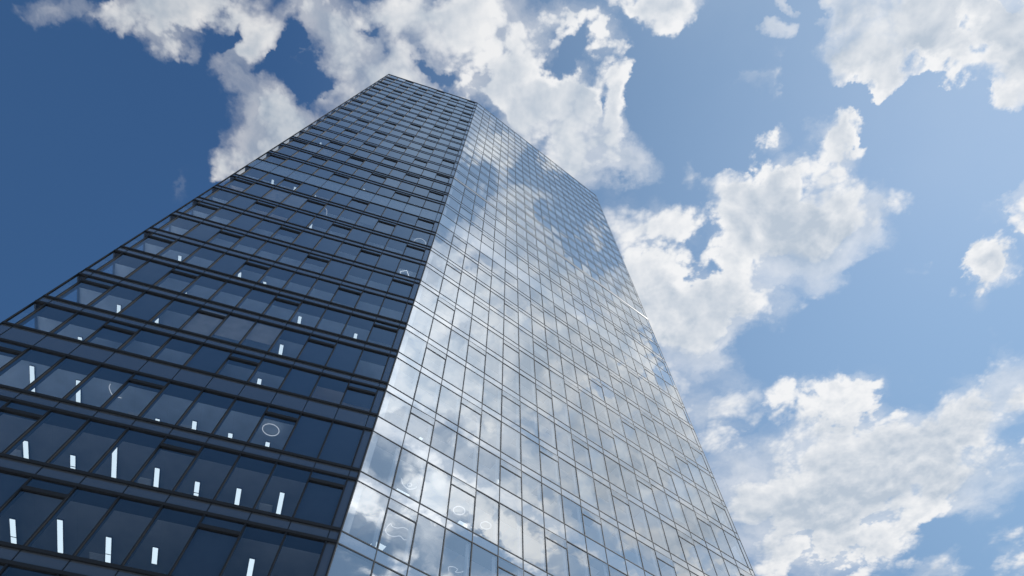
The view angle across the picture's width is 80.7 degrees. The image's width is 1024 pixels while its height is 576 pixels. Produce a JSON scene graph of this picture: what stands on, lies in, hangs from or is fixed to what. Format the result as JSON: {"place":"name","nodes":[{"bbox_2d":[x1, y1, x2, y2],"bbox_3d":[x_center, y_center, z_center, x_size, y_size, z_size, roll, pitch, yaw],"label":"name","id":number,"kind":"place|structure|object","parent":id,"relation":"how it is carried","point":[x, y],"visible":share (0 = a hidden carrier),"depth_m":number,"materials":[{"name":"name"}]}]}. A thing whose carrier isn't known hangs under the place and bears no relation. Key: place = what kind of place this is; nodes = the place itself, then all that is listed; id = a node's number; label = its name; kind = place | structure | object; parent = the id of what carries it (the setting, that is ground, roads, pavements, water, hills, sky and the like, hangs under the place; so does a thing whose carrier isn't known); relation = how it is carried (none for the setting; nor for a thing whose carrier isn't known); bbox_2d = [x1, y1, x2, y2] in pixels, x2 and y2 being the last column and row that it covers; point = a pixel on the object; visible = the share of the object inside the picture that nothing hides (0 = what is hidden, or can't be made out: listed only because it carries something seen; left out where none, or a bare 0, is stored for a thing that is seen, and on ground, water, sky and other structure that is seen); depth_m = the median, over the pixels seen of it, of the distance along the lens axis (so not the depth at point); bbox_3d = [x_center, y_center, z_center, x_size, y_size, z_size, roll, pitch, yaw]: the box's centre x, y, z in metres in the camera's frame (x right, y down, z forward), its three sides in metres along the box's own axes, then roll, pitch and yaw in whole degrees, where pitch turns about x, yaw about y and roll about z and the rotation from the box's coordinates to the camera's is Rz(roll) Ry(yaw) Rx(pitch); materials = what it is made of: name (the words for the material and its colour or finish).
{"place":"outdoors","nodes":[
{"label":"outdoors","id":0,"kind":"place"},
{"bbox_2d":[0,74,754,575],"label":"glass tower","id":1,"kind":"structure","parent":0,"point":[492,390],"depth_m":41.62,"materials":[{"name":"blue glass"}]},
{"bbox_2d":[0,346,22,354],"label":"window","id":2,"kind":"structure","parent":1,"relation":"in","point":[3,349],"depth_m":31.18,"materials":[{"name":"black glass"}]},
{"bbox_2d":[9,517,17,543],"bbox_3d":[-22.366,11.089,27.066,0.270,0.058,2.120,16,-65,-8],"label":"ceiling light","id":3,"kind":"object","parent":1,"relation":"attached to","point":[13,530],"visible":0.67,"depth_m":26.90,"materials":[{"name":"white plastic"}]},
{"bbox_2d":[0,473,27,506],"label":"window","id":4,"kind":"structure","parent":1,"relation":"in","point":[9,484],"depth_m":25.10,"materials":[{"name":"blue glass"}]},
{"bbox_2d":[0,348,30,371],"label":"window","id":5,"kind":"structure","parent":1,"relation":"in","point":[30,348],"depth_m":30.86,"materials":[{"name":"black metal"}]},
{"bbox_2d":[0,401,42,419],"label":"window","id":6,"kind":"structure","parent":1,"relation":"in","point":[6,409],"depth_m":28.11,"materials":[{"name":"black metal"}]},
{"bbox_2d":[23,440,29,458],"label":"ceiling light","id":7,"kind":"object","parent":1,"relation":"attached to","point":[26,452],"visible":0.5,"depth_m":29.90,"materials":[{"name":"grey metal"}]},
{"bbox_2d":[5,410,51,453],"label":"window","id":8,"kind":"structure","parent":1,"relation":"in","point":[51,410],"depth_m":27.43,"materials":[{"name":"black metal"}]},
{"bbox_2d":[29,365,35,391],"bbox_3d":[-26.117,5.162,32.856,0.270,0.058,2.310,16,-65,-8],"label":"ceiling light","id":9,"kind":"object","parent":1,"relation":"attached to","point":[32,373],"visible":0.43,"depth_m":32.59,"materials":[{"name":"white plastic"}]},
{"bbox_2d":[18,305,46,324],"bbox_3d":[-26.315,1.777,34.166,1.738,2.510,0.082,16,-65,-8],"label":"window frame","id":10,"kind":"structure","parent":1,"relation":"in","point":[45,305],"depth_m":34.10,"materials":[{"name":"black metal"}]},
{"bbox_2d":[0,478,67,512],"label":"window frame","id":11,"kind":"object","parent":1,"relation":"in","point":[25,488],"depth_m":25.06,"materials":[{"name":"black metal"}]},
{"bbox_2d":[26,357,66,389],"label":"window","id":12,"kind":"structure","parent":1,"relation":"in","point":[66,357],"depth_m":30.70,"materials":[{"name":"black metal"}]},
{"bbox_2d":[26,488,76,545],"bbox_3d":[-17.783,9.475,24.516,1.738,3.200,0.082,16,-65,-8],"label":"window","id":13,"kind":"structure","parent":1,"relation":"in","point":[76,488],"depth_m":24.32,"materials":[{"name":"black metal"}]},
{"bbox_2d":[57,518,63,552],"bbox_3d":[-20.308,11.203,27.122,0.270,0.058,2.280,16,-65,-8],"label":"ceiling light","id":14,"kind":"object","parent":1,"relation":"attached to","point":[60,535],"visible":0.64,"depth_m":27.04,"materials":[{"name":"white plastic"}]},
{"bbox_2d":[52,313,78,332],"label":"window","id":15,"kind":"structure","parent":1,"relation":"in","point":[78,313],"depth_m":34.29,"materials":[{"name":"black metal"}]},
{"bbox_2d":[48,420,90,462],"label":"window","id":16,"kind":"structure","parent":1,"relation":"in","point":[90,420],"depth_m":27.52,"materials":[{"name":"black metal"}]},
{"bbox_2d":[70,454,75,468],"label":"ceiling light","id":17,"kind":"object","parent":1,"relation":"attached to","point":[72,461],"visible":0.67,"depth_m":30.20,"materials":[{"name":"white plastic"}]},
{"bbox_2d":[76,379,80,402],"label":"ceiling light","id":18,"kind":"object","parent":1,"relation":"attached to","point":[78,396],"visible":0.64,"depth_m":33.17,"materials":[{"name":"white plastic"}]},
{"bbox_2d":[65,365,101,398],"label":"window","id":19,"kind":"structure","parent":1,"relation":"in","point":[101,365],"depth_m":30.92,"materials":[{"name":"black metal"}]},
{"bbox_2d":[57,277,111,297],"bbox_3d":[-26.302,0.188,37.335,1.738,3.140,0.170,16,-65,-8],"label":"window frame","id":20,"kind":"structure","parent":1,"relation":"in","point":[85,281],"depth_m":38.08,"materials":[{"name":"black metal"}]},
{"bbox_2d":[75,497,120,555],"bbox_3d":[-16.076,9.960,24.752,1.738,3.200,0.082,16,-65,-8],"label":"window","id":21,"kind":"structure","parent":1,"relation":"in","point":[120,497],"depth_m":24.60,"materials":[{"name":"black metal"}]},
{"bbox_2d":[89,285,116,305],"bbox_3d":[-24.609,0.712,37.590,1.738,3.140,0.082,16,-65,-8],"label":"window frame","id":22,"kind":"structure","parent":1,"relation":"in","point":[116,285],"depth_m":37.43,"materials":[{"name":"black metal"}]},
{"bbox_2d":[105,536,112,562],"bbox_3d":[-18.435,12.081,27.549,0.270,0.058,2.090,16,-65,-8],"label":"ceiling light","id":23,"kind":"object","parent":1,"relation":"attached to","point":[108,549],"visible":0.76,"depth_m":27.43,"materials":[{"name":"white plastic"}]},
{"bbox_2d":[91,429,128,472],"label":"window","id":24,"kind":"structure","parent":1,"relation":"in","point":[128,429],"depth_m":27.84,"materials":[{"name":"black metal"}]},
{"bbox_2d":[98,254,123,270],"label":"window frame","id":25,"kind":"structure","parent":1,"relation":"in","point":[122,254],"depth_m":40.78,"materials":[{"name":"black metal"}]},
{"bbox_2d":[86,321,137,343],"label":"window","id":26,"kind":"structure","parent":1,"relation":"in","point":[112,332],"depth_m":35.00,"materials":[{"name":"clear glass"}]},
{"bbox_2d":[111,447,117,477],"bbox_3d":[-20.011,8.921,30.349,0.270,0.058,2.640,16,-65,-8],"label":"ceiling light","id":27,"kind":"object","parent":1,"relation":"attached to","point":[114,463],"visible":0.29,"depth_m":30.29,"materials":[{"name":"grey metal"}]},
{"bbox_2d":[119,329,141,349],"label":"window","id":28,"kind":"structure","parent":1,"relation":"in","point":[141,329],"depth_m":34.78,"materials":[{"name":"black metal"}]},
{"bbox_2d":[103,374,163,407],"bbox_3d":[-19.476,5.535,31.284,1.738,3.180,0.170,16,-65,-8],"label":"window","id":29,"kind":"structure","parent":1,"relation":"in","point":[131,380],"depth_m":32.06,"materials":[{"name":"black metal"}]},
{"bbox_2d":[123,506,163,565],"bbox_3d":[-14.369,10.446,24.988,1.738,3.200,0.082,16,-65,-8],"label":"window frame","id":30,"kind":"structure","parent":1,"relation":"in","point":[163,506],"depth_m":24.80,"materials":[{"name":"black metal"}]},
{"bbox_2d":[120,293,170,320],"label":"window","id":31,"kind":"structure","parent":1,"relation":"in","point":[146,307],"depth_m":37.93,"materials":[{"name":"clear glass"}]},
{"bbox_2d":[127,261,172,284],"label":"window","id":32,"kind":"structure","parent":1,"relation":"in","point":[150,273],"depth_m":41.22,"materials":[{"name":"blue glass"}]},
{"bbox_2d":[132,234,172,247],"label":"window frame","id":33,"kind":"structure","parent":1,"relation":"in","point":[150,236],"depth_m":45.09,"materials":[{"name":"black metal"}]},
{"bbox_2d":[151,546,158,564],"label":"ceiling light","id":34,"kind":"object","parent":1,"relation":"attached to","point":[155,553],"visible":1,"depth_m":27.59,"materials":[{"name":"white plastic"}]},
{"bbox_2d":[140,383,169,416],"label":"window","id":35,"kind":"structure","parent":1,"relation":"in","point":[169,383],"depth_m":31.39,"materials":[{"name":"black metal"}]},
{"bbox_2d":[153,467,160,486],"bbox_3d":[-18.152,9.837,30.794,0.270,0.058,1.800,16,-65,-8],"label":"ceiling light","id":36,"kind":"object","parent":1,"relation":"attached to","point":[156,476],"visible":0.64,"depth_m":30.66,"materials":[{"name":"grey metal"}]},
{"bbox_2d":[151,300,174,321],"bbox_3d":[-21.196,1.683,38.062,1.738,3.140,0.082,16,-65,-8],"label":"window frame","id":37,"kind":"structure","parent":1,"relation":"in","point":[173,300],"depth_m":37.96,"materials":[{"name":"black metal"}]},
{"bbox_2d":[133,438,198,481],"bbox_3d":[-16.063,8.212,28.250,1.738,3.180,0.170,16,-65,-8],"label":"window","id":38,"kind":"structure","parent":1,"relation":"in","point":[165,446],"depth_m":29.02,"materials":[{"name":"black metal"}]},
{"bbox_2d":[155,268,197,285],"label":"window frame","id":39,"kind":"structure","parent":1,"relation":"in","point":[172,271],"depth_m":42.05,"materials":[{"name":"black metal"}]},
{"bbox_2d":[174,446,204,490],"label":"window","id":40,"kind":"structure","parent":1,"relation":"in","point":[204,446],"depth_m":28.36,"materials":[{"name":"black metal"}]},
{"bbox_2d":[177,391,203,424],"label":"window","id":41,"kind":"structure","parent":1,"relation":"in","point":[203,391],"depth_m":31.65,"materials":[{"name":"black metal"}]},
{"bbox_2d":[191,420,197,429],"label":"ceiling light","id":42,"kind":"object","parent":1,"relation":"attached to","point":[194,424],"visible":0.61,"depth_m":34.07,"materials":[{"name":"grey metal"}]},
{"bbox_2d":[193,480,200,495],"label":"ceiling light","id":43,"kind":"object","parent":1,"relation":"attached to","point":[196,488],"visible":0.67,"depth_m":30.99,"materials":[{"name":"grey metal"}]},
{"bbox_2d":[181,307,226,335],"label":"window","id":44,"kind":"structure","parent":1,"relation":"in","point":[205,322],"depth_m":38.42,"materials":[{"name":"blue glass"}]},
{"bbox_2d":[171,515,243,575],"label":"window","id":45,"kind":"structure","parent":1,"relation":"in","point":[212,544],"depth_m":25.32,"materials":[{"name":"blue glass"}]},
{"bbox_2d":[185,345,229,372],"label":"window","id":46,"kind":"structure","parent":1,"relation":"in","point":[208,359],"depth_m":35.47,"materials":[{"name":"blue glass"}]},
{"bbox_2d":[213,399,236,433],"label":"window","id":47,"kind":"structure","parent":1,"relation":"in","point":[236,399],"depth_m":31.92,"materials":[{"name":"black metal"}]},
{"bbox_2d":[209,253,245,274],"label":"window","id":48,"kind":"structure","parent":1,"relation":"in","point":[228,264],"depth_m":45.22,"materials":[{"name":"blue glass"}]},
{"bbox_2d":[215,456,240,499],"bbox_3d":[-12.663,9.221,28.741,1.738,3.180,0.082,16,-65,-8],"label":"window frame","id":49,"kind":"structure","parent":1,"relation":"in","point":[240,456],"depth_m":28.53,"materials":[{"name":"black metal"}]},
{"bbox_2d":[210,315,254,341],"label":"window","id":50,"kind":"structure","parent":1,"relation":"in","point":[233,328],"depth_m":38.77,"materials":[{"name":"blue glass"}]},
{"bbox_2d":[234,487,241,504],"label":"ceiling light","id":51,"kind":"object","parent":1,"relation":"attached to","point":[238,496],"visible":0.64,"depth_m":31.23,"materials":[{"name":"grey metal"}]},
{"bbox_2d":[217,352,258,373],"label":"window","id":52,"kind":"structure","parent":1,"relation":"in","point":[231,357],"depth_m":36.05,"materials":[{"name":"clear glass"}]},
{"bbox_2d":[246,557,255,575],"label":"ceiling light","id":53,"kind":"object","parent":1,"relation":"attached to","point":[251,564],"visible":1,"depth_m":27.91,"materials":[{"name":"grey metal"}]},
{"bbox_2d":[221,524,281,575],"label":"window","id":54,"kind":"structure","parent":1,"relation":"in","point":[246,524],"depth_m":25.56,"materials":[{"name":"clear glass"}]},
{"bbox_2d":[240,321,281,345],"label":"window","id":55,"kind":"structure","parent":1,"relation":"in","point":[261,333],"depth_m":39.19,"materials":[{"name":"blue glass"}]},
{"bbox_2d":[262,423,278,435],"bbox_3d":[-13.626,7.973,34.137,0.956,0.219,0.886,0,-64,0],"label":"ring pendant","id":56,"kind":"object","parent":1,"relation":"hanging from","point":[271,424],"visible":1,"depth_m":34.02,"materials":[{"name":"white metal"}]},
{"bbox_2d":[249,406,297,441],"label":"window","id":57,"kind":"structure","parent":1,"relation":"in","point":[268,413],"depth_m":33.01,"materials":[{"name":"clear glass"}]},
{"bbox_2d":[276,491,284,513],"bbox_3d":[-12.157,11.430,31.569,0.270,0.058,2.060,16,-65,-8],"label":"ceiling light","id":58,"kind":"object","parent":1,"relation":"attached to","point":[280,502],"visible":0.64,"depth_m":31.43,"materials":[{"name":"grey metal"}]},
{"bbox_2d":[278,344,283,354],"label":"ceiling light","id":59,"kind":"object","parent":1,"relation":"attached to","point":[281,348],"visible":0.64,"depth_m":40.98,"materials":[{"name":"grey metal"}]},
{"bbox_2d":[264,296,299,312],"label":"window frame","id":60,"kind":"structure","parent":1,"relation":"in","point":[277,299],"depth_m":43.01,"materials":[{"name":"black metal"}]},
{"bbox_2d":[269,534,319,575],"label":"window","id":61,"kind":"structure","parent":1,"relation":"in","point":[286,534],"depth_m":25.97,"materials":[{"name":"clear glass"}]},
{"bbox_2d":[280,367,319,395],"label":"window","id":62,"kind":"structure","parent":1,"relation":"in","point":[298,382],"depth_m":36.19,"materials":[{"name":"blue glass"}]},
{"bbox_2d":[284,415,330,457],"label":"window","id":63,"kind":"structure","parent":1,"relation":"in","point":[309,435],"depth_m":32.56,"materials":[{"name":"blue glass"}]},
{"bbox_2d":[298,335,335,365],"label":"window","id":64,"kind":"structure","parent":1,"relation":"in","point":[317,351],"depth_m":39.37,"materials":[{"name":"blue glass"}]},
{"bbox_2d":[294,472,345,524],"bbox_3d":[-9.246,10.182,29.208,1.738,3.180,0.235,16,-65,-8],"label":"window","id":65,"kind":"structure","parent":1,"relation":"in","point":[320,500],"depth_m":29.26,"materials":[{"name":"blue glass"}]},
{"bbox_2d":[318,422,362,465],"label":"window","id":66,"kind":"structure","parent":1,"relation":"in","point":[342,442],"depth_m":32.78,"materials":[{"name":"blue glass"}]},
{"bbox_2d":[326,343,361,372],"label":"window","id":67,"kind":"structure","parent":1,"relation":"in","point":[345,358],"depth_m":39.60,"materials":[{"name":"blue glass"}]},
{"bbox_2d":[328,544,373,575],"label":"window","id":68,"kind":"structure","parent":1,"relation":"in","point":[346,562],"depth_m":27.13,"materials":[{"name":"glass"}]},
{"bbox_2d":[341,383,376,411],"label":"window","id":69,"kind":"structure","parent":1,"relation":"in","point":[356,395],"depth_m":36.76,"materials":[{"name":"blue glass"}]},
{"bbox_2d":[357,482,388,547],"bbox_3d":[-7.163,11.104,29.657,1.928,3.180,0.082,35,-69,-15],"label":"window","id":70,"kind":"structure","parent":1,"relation":"in","point":[357,482],"depth_m":30.87,"materials":[{"name":"metal"}]},
{"bbox_2d":[370,541,386,550],"bbox_3d":[-7.363,14.103,32.869,0.810,0.058,0.740,35,-69,-15],"label":"ceiling light","id":71,"kind":"object","parent":1,"relation":"attached to","point":[382,546],"visible":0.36,"depth_m":32.82,"materials":[{"name":"white plastic"}]},
{"bbox_2d":[361,432,401,486],"bbox_3d":[-7.163,9.398,33.164,1.928,3.180,0.082,35,-69,-15],"label":"window","id":72,"kind":"structure","parent":1,"relation":"in","point":[382,456],"depth_m":33.09,"materials":[{"name":"glass"}]},
{"bbox_2d":[368,321,397,345],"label":"window","id":73,"kind":"structure","parent":1,"relation":"in","point":[381,333],"depth_m":43.51,"materials":[{"name":"blue glass"}]},
{"bbox_2d":[379,391,411,430],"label":"window","id":74,"kind":"structure","parent":1,"relation":"in","point":[394,410],"depth_m":36.94,"materials":[{"name":"glass"}]},
{"bbox_2d":[385,523,407,539],"bbox_3d":[-6.043,12.978,32.236,1.441,0.217,0.893,21,-66,-10],"label":"wavy pendant","id":75,"kind":"object","parent":1,"relation":"hanging from","point":[395,527],"visible":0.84,"depth_m":32.06,"materials":[{"name":"white metal"}]},
{"bbox_2d":[378,499,417,562],"bbox_3d":[-5.673,12.124,30.153,1.713,3.180,0.105,35,-69,-15],"label":"window","id":76,"kind":"structure","parent":1,"relation":"in","point":[408,514],"depth_m":31.20,"materials":[{"name":"metal"}]},
{"bbox_2d":[389,358,419,398],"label":"window","id":77,"kind":"structure","parent":1,"relation":"in","point":[404,377],"depth_m":40.10,"materials":[{"name":"glass"}]},
{"bbox_2d":[393,448,426,501],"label":"window","id":78,"kind":"structure","parent":1,"relation":"in","point":[410,473],"depth_m":33.59,"materials":[{"name":"glass"}]},
{"bbox_2d":[399,330,426,364],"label":"window","id":79,"kind":"structure","parent":1,"relation":"in","point":[412,346],"depth_m":43.62,"materials":[{"name":"glass"}]},
{"bbox_2d":[406,406,434,444],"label":"window","id":80,"kind":"structure","parent":1,"relation":"in","point":[420,425],"depth_m":37.45,"materials":[{"name":"glass"}]},
{"bbox_2d":[410,514,444,575],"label":"window","id":81,"kind":"structure","parent":1,"relation":"in","point":[427,547],"depth_m":30.71,"materials":[{"name":"glass"}]},
{"bbox_2d":[414,373,440,411],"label":"window","id":82,"kind":"structure","parent":1,"relation":"in","point":[428,390],"depth_m":40.62,"materials":[{"name":"glass"}]},
{"bbox_2d":[422,343,445,377],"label":"window","id":83,"kind":"structure","parent":1,"relation":"in","point":[434,359],"depth_m":44.12,"materials":[{"name":"glass"}]},
{"bbox_2d":[421,463,451,516],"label":"window","id":84,"kind":"structure","parent":1,"relation":"in","point":[436,488],"depth_m":34.06,"materials":[{"name":"glass"}]},
{"bbox_2d":[431,420,456,458],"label":"window","id":85,"kind":"structure","parent":1,"relation":"in","point":[443,438],"depth_m":37.91,"materials":[{"name":"glass"}]},
{"bbox_2d":[437,386,461,424],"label":"window","id":86,"kind":"structure","parent":1,"relation":"in","point":[449,404],"depth_m":41.08,"materials":[{"name":"glass"}]},
{"bbox_2d":[440,529,471,575],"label":"window","id":87,"kind":"structure","parent":1,"relation":"in","point":[456,557],"depth_m":31.41,"materials":[{"name":"glass"}]},
{"bbox_2d":[447,476,475,530],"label":"window","id":88,"kind":"structure","parent":1,"relation":"in","point":[462,496],"depth_m":34.54,"materials":[{"name":"glass"}]},
{"bbox_2d":[455,434,478,471],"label":"window","id":89,"kind":"structure","parent":1,"relation":"in","point":[466,453],"depth_m":38.38,"materials":[{"name":"glass"}]},
{"bbox_2d":[459,398,481,437],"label":"window","id":90,"kind":"structure","parent":1,"relation":"in","point":[470,414],"depth_m":41.56,"materials":[{"name":"glass"}]},
{"bbox_2d":[470,543,497,575],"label":"window","id":91,"kind":"structure","parent":1,"relation":"in","point":[483,563],"depth_m":32.22,"materials":[{"name":"glass"}]},
{"bbox_2d":[474,490,498,544],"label":"window","id":92,"kind":"structure","parent":1,"relation":"in","point":[486,520],"depth_m":35.02,"materials":[{"name":"glass"}]},
{"bbox_2d":[478,447,499,485],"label":"window","id":93,"kind":"structure","parent":1,"relation":"in","point":[488,464],"depth_m":38.85,"materials":[{"name":"glass"}]},
{"bbox_2d":[480,410,500,449],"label":"window","id":94,"kind":"structure","parent":1,"relation":"in","point":[490,426],"depth_m":42.00,"materials":[{"name":"glass"}]},
{"bbox_2d":[499,504,522,557],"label":"window","id":95,"kind":"structure","parent":1,"relation":"in","point":[510,524],"depth_m":35.45,"materials":[{"name":"glass"}]},
{"bbox_2d":[500,459,521,497],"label":"window","id":96,"kind":"structure","parent":1,"relation":"in","point":[510,480],"depth_m":39.31,"materials":[{"name":"glass"}]},
{"bbox_2d":[501,422,520,462],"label":"window","id":97,"kind":"structure","parent":1,"relation":"in","point":[510,440],"depth_m":42.49,"materials":[{"name":"glass"}]},
{"bbox_2d":[521,434,540,474],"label":"window","id":98,"kind":"structure","parent":1,"relation":"in","point":[530,451],"depth_m":42.97,"materials":[{"name":"glass"}]},
{"bbox_2d":[522,472,542,509],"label":"window","id":99,"kind":"structure","parent":1,"relation":"in","point":[531,488],"depth_m":39.79,"materials":[{"name":"glass"}]},
{"bbox_2d":[523,517,546,571],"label":"window","id":100,"kind":"structure","parent":1,"relation":"in","point":[534,549],"depth_m":35.95,"materials":[{"name":"glass"}]},
{"bbox_2d":[540,446,560,486],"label":"window","id":101,"kind":"structure","parent":1,"relation":"in","point":[549,461],"depth_m":43.45,"materials":[{"name":"glass"}]},
{"bbox_2d":[542,484,563,522],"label":"window","id":102,"kind":"structure","parent":1,"relation":"in","point":[552,500],"depth_m":40.27,"materials":[{"name":"glass"}]},
{"bbox_2d":[545,529,568,575],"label":"window","id":103,"kind":"structure","parent":1,"relation":"in","point":[556,547],"depth_m":36.52,"materials":[{"name":"glass"}]},
{"bbox_2d":[558,457,579,497],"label":"window","id":104,"kind":"structure","parent":1,"relation":"in","point":[568,476],"depth_m":43.91,"materials":[{"name":"glass"}]},
{"bbox_2d":[562,495,584,534],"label":"window","id":105,"kind":"structure","parent":1,"relation":"in","point":[573,518],"depth_m":40.75,"materials":[{"name":"glass"}]},
{"bbox_2d":[567,542,589,575],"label":"window","id":106,"kind":"structure","parent":1,"relation":"in","point":[578,558],"depth_m":37.40,"materials":[{"name":"glass"}]},
{"bbox_2d":[0,0,1023,575],"label":"sky","id":107,"kind":"structure","parent":0,"point":[813,210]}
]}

